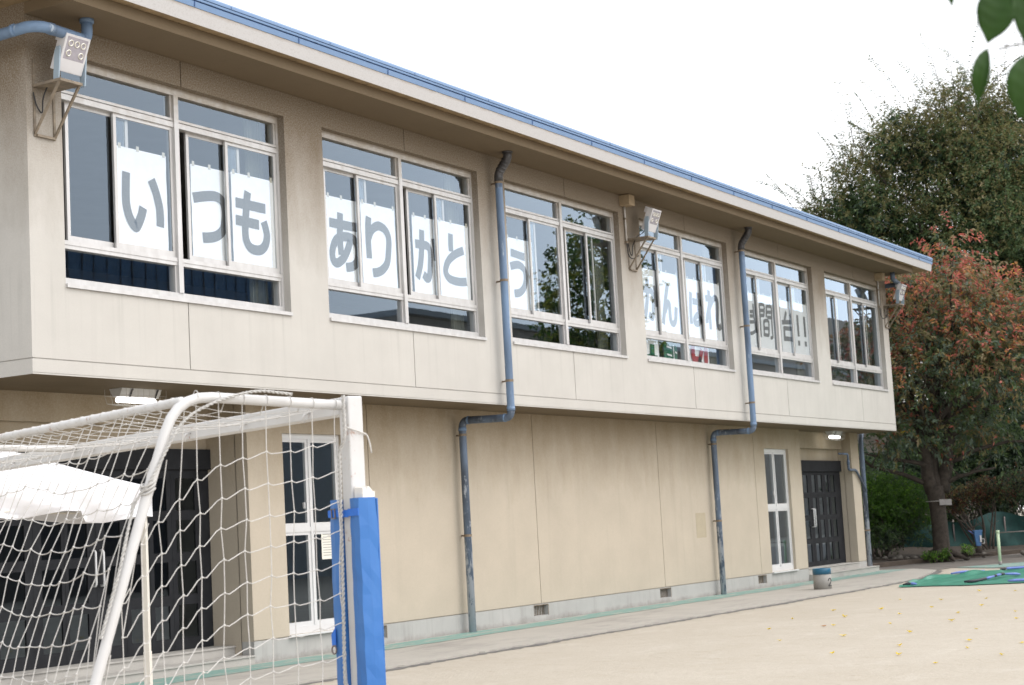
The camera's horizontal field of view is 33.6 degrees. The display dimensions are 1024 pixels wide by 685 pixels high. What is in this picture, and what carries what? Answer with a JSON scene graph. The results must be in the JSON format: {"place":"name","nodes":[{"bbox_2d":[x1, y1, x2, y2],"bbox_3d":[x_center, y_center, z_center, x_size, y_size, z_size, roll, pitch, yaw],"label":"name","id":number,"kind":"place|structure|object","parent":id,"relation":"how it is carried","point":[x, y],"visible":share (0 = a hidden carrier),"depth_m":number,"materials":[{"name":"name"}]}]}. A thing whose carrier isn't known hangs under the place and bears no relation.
{"place":"outdoors","nodes":[
{"label":"outdoors","id":0,"kind":"place"},
{"bbox_2d":[117,569,936,684],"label":"pavement","id":1,"kind":"structure","parent":0,"point":[417,654],"depth_m":23.88,"materials":[{"name":"concrete"}]},
{"bbox_2d":[123,569,905,684],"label":"painted strip","id":2,"kind":"object","parent":1,"relation":"on","point":[192,676],"visible":0.89,"depth_m":24.38,"materials":[{"name":"green paint"}]},
{"bbox_2d":[812,568,831,589],"bbox_3d":[5.959,4.534,32.530,0.359,0.395,0.354,-7,-7,30],"label":"bucket","id":3,"kind":"object","parent":1,"relation":"on","point":[821,578],"visible":1,"depth_m":32.39,"materials":[{"name":"white plastic"}]},
{"bbox_2d":[217,0,1023,508],"label":"sky","id":4,"kind":"structure","parent":0,"point":[730,92],"materials":[{"name":"white"}]},
{"bbox_2d":[307,509,1023,684],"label":"ground","id":5,"kind":"structure","parent":0,"point":[744,647],"depth_m":19.03,"materials":[{"name":"beige sand"}]},
{"bbox_2d":[0,452,152,684],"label":"canopy tent","id":6,"kind":"object","parent":5,"relation":"on","point":[28,494],"visible":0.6,"depth_m":13.49,"materials":[{"name":"fabric"}]},
{"bbox_2d":[0,389,371,684],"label":"soccer goal","id":7,"kind":"object","parent":5,"relation":"on","point":[347,410],"visible":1,"depth_m":7.80,"materials":[{"name":"paint"}]},
{"bbox_2d":[328,486,385,684],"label":"post pad","id":8,"kind":"object","parent":7,"relation":"attached to","point":[362,511],"visible":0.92,"depth_m":7.80,"materials":[{"name":"plastic"}]},
{"bbox_2d":[0,0,932,684],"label":"school building","id":9,"kind":"structure","parent":5,"relation":"on","point":[566,446],"depth_m":24.57,"materials":[{"name":"paint"}]},
{"bbox_2d":[32,33,90,140],"bbox_3d":[-4.636,-2.657,17.464,0.447,1.075,0.446,-7,-7,30],"label":"floodlight","id":10,"kind":"object","parent":9,"relation":"attached to","point":[70,53],"visible":0.99,"depth_m":17.41,"materials":[{"name":"paint"}]},
{"bbox_2d":[0,448,213,673],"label":"entrance door","id":11,"kind":"structure","parent":9,"relation":"in","point":[173,456],"depth_m":19.89,"materials":[{"name":"brown metal"}]},
{"bbox_2d":[104,388,165,406],"bbox_3d":[-4.283,0.634,19.296,0.244,0.197,0.744,-7,-7,30],"label":"ceiling light","id":12,"kind":"object","parent":9,"relation":"attached to","point":[134,396],"visible":0.81,"depth_m":19.20,"materials":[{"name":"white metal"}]},
{"bbox_2d":[117,142,168,250],"bbox_3d":[-4.114,-1.621,18.867,0.010,1.123,0.797,-7,-7,30],"label":"banner","id":13,"kind":"object","parent":9,"relation":"attached to","point":[142,202],"visible":1,"depth_m":18.86,"materials":[{"name":"paper"}]},
{"bbox_2d":[61,64,292,315],"bbox_3d":[-3.799,-1.678,19.301,0.238,2.498,3.730,-7,-7,30],"label":"window","id":14,"kind":"structure","parent":9,"relation":"in","point":[170,122],"depth_m":19.31,"materials":[{"name":"metal"}]},
{"bbox_2d":[190,161,233,260],"bbox_3d":[-3.509,-1.534,19.960,0.009,1.123,0.797,-7,-7,30],"label":"banner","id":15,"kind":"object","parent":9,"relation":"attached to","point":[208,212],"visible":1,"depth_m":19.89,"materials":[{"name":"paper"}]},
{"bbox_2d":[230,169,275,267],"bbox_3d":[-3.129,-1.494,20.505,0.009,1.123,0.797,-7,-7,30],"label":"banner","id":16,"kind":"object","parent":9,"relation":"attached to","point":[253,221],"visible":1,"depth_m":20.50,"materials":[{"name":"paper"}]},
{"bbox_2d":[282,433,338,637],"bbox_3d":[-2.583,2.485,22.090,0.200,2.585,1.330,-7,-7,30],"label":"window","id":17,"kind":"structure","parent":9,"relation":"in","point":[307,528],"depth_m":22.06,"materials":[{"name":"white metal"}]},
{"bbox_2d":[321,534,331,558],"bbox_3d":[-2.415,2.672,22.384,0.004,0.370,0.330,-7,-7,30],"label":"paper notice","id":18,"kind":"object","parent":9,"relation":"attached to","point":[326,548],"visible":0.66,"depth_m":22.33,"materials":[{"name":"white paper"}]},
{"bbox_2d":[326,192,363,282],"bbox_3d":[-2.181,-1.363,22.169,0.010,1.123,0.795,-7,-7,30],"label":"banner","id":19,"kind":"object","parent":9,"relation":"attached to","point":[342,239],"visible":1,"depth_m":22.11,"materials":[{"name":"paper"}]},
{"bbox_2d":[360,199,397,287],"bbox_3d":[-1.785,-1.322,22.741,0.009,1.123,0.797,-7,-7,30],"label":"banner","id":20,"kind":"object","parent":9,"relation":"attached to","point":[378,245],"visible":1,"depth_m":22.73,"materials":[{"name":"paper"}]},
{"bbox_2d":[322,130,486,340],"bbox_3d":[-1.486,-1.381,23.149,0.238,2.498,3.730,-7,-7,30],"label":"window","id":21,"kind":"structure","parent":9,"relation":"in","point":[395,180],"depth_m":23.18,"materials":[{"name":"metal"}]},
{"bbox_2d":[412,212,441,294],"bbox_3d":[-1.170,-1.233,23.852,0.010,1.123,0.796,-7,-7,30],"label":"banner","id":22,"kind":"object","parent":9,"relation":"attached to","point":[425,279],"visible":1,"depth_m":23.75,"materials":[{"name":"paper"}]},
{"bbox_2d":[438,217,470,299],"bbox_3d":[-0.826,-1.199,24.336,0.009,1.123,0.798,-7,-7,30],"label":"banner","id":23,"kind":"object","parent":9,"relation":"attached to","point":[454,259],"visible":1,"depth_m":24.33,"materials":[{"name":"paper"}]},
{"bbox_2d":[507,234,534,310],"bbox_3d":[0.132,-1.066,26.018,0.009,1.123,0.795,-7,-7,30],"label":"banner","id":24,"kind":"object","parent":9,"relation":"attached to","point":[519,275],"visible":0.92,"depth_m":25.99,"materials":[{"name":"paper"}]},
{"bbox_2d":[504,182,628,358],"bbox_3d":[0.827,-1.084,26.998,0.238,2.498,3.730,-7,-7,30],"label":"window","id":25,"kind":"structure","parent":9,"relation":"in","point":[564,320],"depth_m":27.06,"materials":[{"name":"metal"}]},
{"bbox_2d":[619,194,638,258],"bbox_3d":[2.018,-1.961,28.815,0.194,1.071,0.366,-7,-7,30],"label":"junction box","id":26,"kind":"object","parent":9,"relation":"attached to","point":[627,200],"visible":1,"depth_m":28.75,"materials":[{"name":"paint"}]},
{"bbox_2d":[626,206,660,271],"bbox_3d":[2.277,-1.776,28.967,0.447,1.087,0.552,-7,-7,30],"label":"floodlight","id":27,"kind":"object","parent":9,"relation":"attached to","point":[651,220],"visible":1,"depth_m":28.90,"materials":[{"name":"paint"}]},
{"bbox_2d":[642,267,659,330],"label":"banner","id":28,"kind":"object","parent":9,"relation":"attached to","point":[650,295],"visible":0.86,"depth_m":29.86,"materials":[{"name":"paper"}]},
{"bbox_2d":[646,339,658,356],"bbox_3d":[2.375,0.237,29.608,0.019,0.720,0.930,-7,-7,30],"label":"flag","id":29,"kind":"object","parent":9,"relation":"attached to","point":[652,347],"visible":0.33,"depth_m":29.79,"materials":[{"name":"paper"}]},
{"bbox_2d":[659,270,680,333],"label":"banner","id":30,"kind":"object","parent":9,"relation":"attached to","point":[669,303],"visible":1,"depth_m":30.41,"materials":[{"name":"paper"}]},
{"bbox_2d":[663,342,677,358],"bbox_3d":[2.863,0.329,30.413,0.019,0.660,0.560,-7,-7,30],"label":"sign","id":31,"kind":"object","parent":9,"relation":"attached to","point":[670,350],"visible":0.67,"depth_m":30.41,"materials":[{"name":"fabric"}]},
{"bbox_2d":[639,220,735,371],"bbox_3d":[3.140,-0.788,30.846,0.238,2.498,3.730,-7,-7,30],"label":"window","id":32,"kind":"structure","parent":9,"relation":"in","point":[684,339],"depth_m":30.93,"materials":[{"name":"metal"}]},
{"bbox_2d":[686,276,703,338],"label":"banner","id":33,"kind":"object","parent":9,"relation":"attached to","point":[694,308],"visible":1,"depth_m":31.44,"materials":[{"name":"paper"}]},
{"bbox_2d":[689,345,708,362],"bbox_3d":[3.474,0.390,31.432,0.019,0.705,0.940,-7,-7,30],"label":"sign","id":34,"kind":"object","parent":9,"relation":"attached to","point":[699,354],"visible":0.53,"depth_m":31.46,"materials":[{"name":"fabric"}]},
{"bbox_2d":[702,279,722,340],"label":"banner","id":35,"kind":"object","parent":9,"relation":"attached to","point":[712,310],"visible":1,"depth_m":32.01,"materials":[{"name":"paper"}]},
{"bbox_2d":[747,291,758,347],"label":"banner","id":36,"kind":"object","parent":9,"relation":"attached to","point":[753,320],"visible":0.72,"depth_m":33.80,"materials":[{"name":"paper"}]},
{"bbox_2d":[757,292,774,349],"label":"banner","id":37,"kind":"object","parent":9,"relation":"attached to","point":[766,322],"visible":1,"depth_m":34.27,"materials":[{"name":"paper"}]},
{"bbox_2d":[764,449,798,573],"bbox_3d":[5.616,3.537,35.731,0.200,2.585,1.390,-7,-7,30],"label":"window","id":38,"kind":"structure","parent":9,"relation":"in","point":[774,507],"depth_m":35.82,"materials":[{"name":"white metal"}]},
{"bbox_2d":[744,250,820,382],"bbox_3d":[5.453,-0.491,34.695,0.238,2.498,3.730,-7,-7,30],"label":"window","id":39,"kind":"structure","parent":9,"relation":"in","point":[771,277],"depth_m":34.77,"materials":[{"name":"metal"}]},
{"bbox_2d":[779,299,795,352],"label":"banner","id":40,"kind":"object","parent":9,"relation":"attached to","point":[786,327],"visible":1,"depth_m":35.32,"materials":[{"name":"paper"}]},
{"bbox_2d":[793,300,809,354],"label":"banner","id":41,"kind":"object","parent":9,"relation":"attached to","point":[801,328],"visible":1,"depth_m":35.91,"materials":[{"name":"paper"}]},
{"bbox_2d":[801,460,845,566],"bbox_3d":[6.940,3.861,38.394,0.139,2.370,3.230,-7,-7,30],"label":"entrance door","id":42,"kind":"structure","parent":9,"relation":"in","point":[808,467],"depth_m":38.76,"materials":[{"name":"brown metal"}]},
{"bbox_2d":[823,431,844,439],"bbox_3d":[7.360,2.128,38.667,0.244,0.197,0.744,-7,-7,30],"label":"ceiling light","id":43,"kind":"object","parent":9,"relation":"attached to","point":[836,435],"visible":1,"depth_m":38.53,"materials":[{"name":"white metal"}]},
{"bbox_2d":[824,273,888,391],"bbox_3d":[7.767,-0.194,38.544,0.238,2.498,3.730,-7,-7,30],"label":"window","id":44,"kind":"structure","parent":9,"relation":"in","point":[849,300],"depth_m":38.62,"materials":[{"name":"metal"}]},
{"bbox_2d":[874,272,887,318],"bbox_3d":[8.744,-1.098,40.005,0.194,1.071,0.366,-7,-7,30],"label":"junction box","id":45,"kind":"object","parent":9,"relation":"attached to","point":[878,277],"visible":1,"depth_m":39.94,"materials":[{"name":"paint"}]},
{"bbox_2d":[882,283,906,328],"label":"floodlight","id":46,"kind":"object","parent":9,"relation":"attached to","point":[899,292],"visible":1,"depth_m":40.33,"materials":[{"name":"paint"}]},
{"bbox_2d":[297,570,942,684],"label":"gutter edge","id":47,"kind":"object","parent":5,"relation":"on","point":[540,644],"visible":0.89,"depth_m":23.04,"materials":[{"name":"concrete"}]},
{"bbox_2d":[866,540,1023,563],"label":"soil bed","id":48,"kind":"object","parent":5,"relation":"on","point":[909,552],"visible":0.03,"depth_m":49.14,"materials":[{"name":"brown soil"}]},
{"bbox_2d":[859,452,893,544],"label":"hedge tree","id":49,"kind":"object","parent":48,"relation":"on","point":[868,467],"depth_m":49.19,"materials":[{"name":"green plant"}]},
{"bbox_2d":[865,447,894,464],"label":"hedge tree","id":50,"kind":"object","parent":48,"relation":"on","point":[883,453],"depth_m":59.73,"materials":[{"name":"green plant"}]},
{"bbox_2d":[756,22,1023,513],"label":"zelkova tree","id":51,"kind":"object","parent":48,"relation":"on","point":[952,157],"visible":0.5,"depth_m":58.27,"materials":[{"name":"green plant"}]},
{"bbox_2d":[876,558,906,560],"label":"surface root","id":52,"kind":"object","parent":48,"relation":"on","point":[885,559],"visible":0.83,"depth_m":44.82,"materials":[{"name":"brown plant"}]},
{"bbox_2d":[860,466,932,556],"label":"green bush","id":53,"kind":"object","parent":48,"relation":"on","point":[882,500],"visible":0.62,"depth_m":45.62,"materials":[{"name":"green plant"}]},
{"bbox_2d":[857,440,961,545],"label":"hedge tree","id":54,"kind":"object","parent":48,"relation":"on","point":[915,468],"visible":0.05,"depth_m":52.48,"materials":[{"name":"green plant"}]},
{"bbox_2d":[857,402,1015,538],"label":"house","id":55,"kind":"structure","parent":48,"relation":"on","point":[870,440],"depth_m":65.01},
{"bbox_2d":[859,211,1023,562],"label":"cherry tree","id":56,"kind":"object","parent":48,"relation":"on","point":[930,416],"visible":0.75,"depth_m":44.53,"materials":[{"name":"red-orange autumn leaf"},{"name":"green leaf"},{"name":"bark"}]},
{"bbox_2d":[926,499,951,504],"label":"name board","id":57,"kind":"object","parent":56,"relation":"attached to","point":[945,501],"visible":0.96,"depth_m":44.58,"materials":[{"name":"white plastic"}]},
{"bbox_2d":[888,421,1023,522],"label":"hedge tree","id":58,"kind":"object","parent":48,"relation":"on","point":[990,463],"visible":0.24,"depth_m":53.66,"materials":[{"name":"green plant"}]},
{"bbox_2d":[889,410,1023,520],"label":"hedge tree","id":59,"kind":"object","parent":48,"relation":"on","point":[977,477],"visible":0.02,"depth_m":57.29,"materials":[{"name":"green plant"}]},
{"bbox_2d":[903,512,1023,547],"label":"net fence","id":60,"kind":"object","parent":48,"relation":"on","point":[1007,522],"visible":0.4,"depth_m":51.26,"materials":[{"name":"fabric"}]},
{"bbox_2d":[960,542,974,554],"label":"weed","id":61,"kind":"object","parent":48,"relation":"on","point":[964,550],"visible":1,"depth_m":44.76,"materials":[{"name":"green plant"}]},
{"bbox_2d":[945,472,1019,549],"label":"rusty shrub","id":62,"kind":"object","parent":48,"relation":"on","point":[977,494],"visible":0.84,"depth_m":46.71,"materials":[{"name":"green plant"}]},
{"bbox_2d":[978,462,1023,514],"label":"dark shrub","id":63,"kind":"object","parent":48,"relation":"on","point":[1011,479],"visible":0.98,"depth_m":46.40,"materials":[{"name":"green plant"}]},
{"bbox_2d":[990,392,1023,457],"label":"hedge tree","id":64,"kind":"object","parent":48,"relation":"on","point":[1020,415],"visible":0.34,"depth_m":54.16,"materials":[{"name":"green plant"}]},
{"bbox_2d":[867,549,1023,567],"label":"curb","id":65,"kind":"structure","parent":5,"relation":"on","point":[919,560],"depth_m":44.56,"materials":[{"name":"concrete"}]},
{"bbox_2d":[899,568,1023,586],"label":"tarpaulin","id":66,"kind":"object","parent":5,"relation":"on","point":[943,579],"visible":0.87,"depth_m":33.22,"materials":[{"name":"green plastic"}]},
{"bbox_2d":[903,582,916,584],"bbox_3d":[7.476,4.532,31.832,0.266,0.058,0.057,-3,-6,-2],"label":"rolled strap","id":67,"kind":"object","parent":66,"relation":"on","point":[909,583],"visible":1,"depth_m":31.82,"materials":[{"name":"blue fabric"}]},
{"bbox_2d":[950,570,984,573],"bbox_3d":[9.697,4.888,36.131,1.014,0.055,0.094,1,-7,-32],"label":"rolled strap","id":68,"kind":"object","parent":66,"relation":"on","point":[958,572],"visible":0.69,"depth_m":36.00,"materials":[{"name":"blue fabric"}]},
{"bbox_2d":[964,572,1020,582],"bbox_3d":[9.274,4.470,32.405,0.189,0.114,2.545,-8,-8,39],"label":"rolled strap","id":69,"kind":"object","parent":66,"relation":"on","point":[984,578],"visible":1,"depth_m":31.96,"materials":[{"name":"blue fabric"}]},
{"bbox_2d":[1000,566,1023,569],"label":"rolled strap","id":70,"kind":"object","parent":66,"relation":"on","point":[1017,567],"visible":0.99,"depth_m":36.45,"materials":[{"name":"blue fabric"}]},
{"bbox_2d":[1008,578,1023,581],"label":"rolled strap","id":71,"kind":"object","parent":66,"relation":"on","point":[1016,580],"visible":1,"depth_m":30.92,"materials":[{"name":"blue fabric"}]},
{"bbox_2d":[879,553,1023,569],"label":"path","id":72,"kind":"structure","parent":0,"point":[991,560],"depth_m":42.82,"materials":[{"name":"concrete"}]},
{"bbox_2d":[920,550,940,562],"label":"weed","id":73,"kind":"object","parent":72,"relation":"on","point":[931,554],"visible":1,"depth_m":44.15,"materials":[{"name":"green plant"}]},
{"bbox_2d":[935,547,951,561],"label":"weed","id":74,"kind":"object","parent":72,"relation":"on","point":[944,552],"visible":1,"depth_m":44.21,"materials":[{"name":"green plant"}]},
{"bbox_2d":[968,530,984,552],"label":"bucket","id":75,"kind":"object","parent":72,"relation":"on","point":[977,535],"visible":0.94,"depth_m":45.38,"materials":[{"name":"blue plastic"}]},
{"bbox_2d":[962,553,992,556],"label":"surface root","id":76,"kind":"object","parent":72,"relation":"on","point":[972,554],"visible":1,"depth_m":44.71,"materials":[{"name":"brown plant"}]},
{"bbox_2d":[966,562,1023,567],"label":"painted band","id":77,"kind":"object","parent":72,"relation":"on","point":[1003,565],"visible":1,"depth_m":39.92,"materials":[{"name":"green paint"}]},
{"bbox_2d":[996,530,1023,564],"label":"bar","id":78,"kind":"object","parent":77,"relation":"on","point":[998,547],"visible":0.94,"depth_m":40.23,"materials":[{"name":"metal"}]},
{"bbox_2d":[948,0,1023,119],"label":"leafy branch","id":79,"kind":"object","parent":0,"point":[996,18],"visible":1,"depth_m":3.19,"materials":[{"name":"green plant"}]}
]}

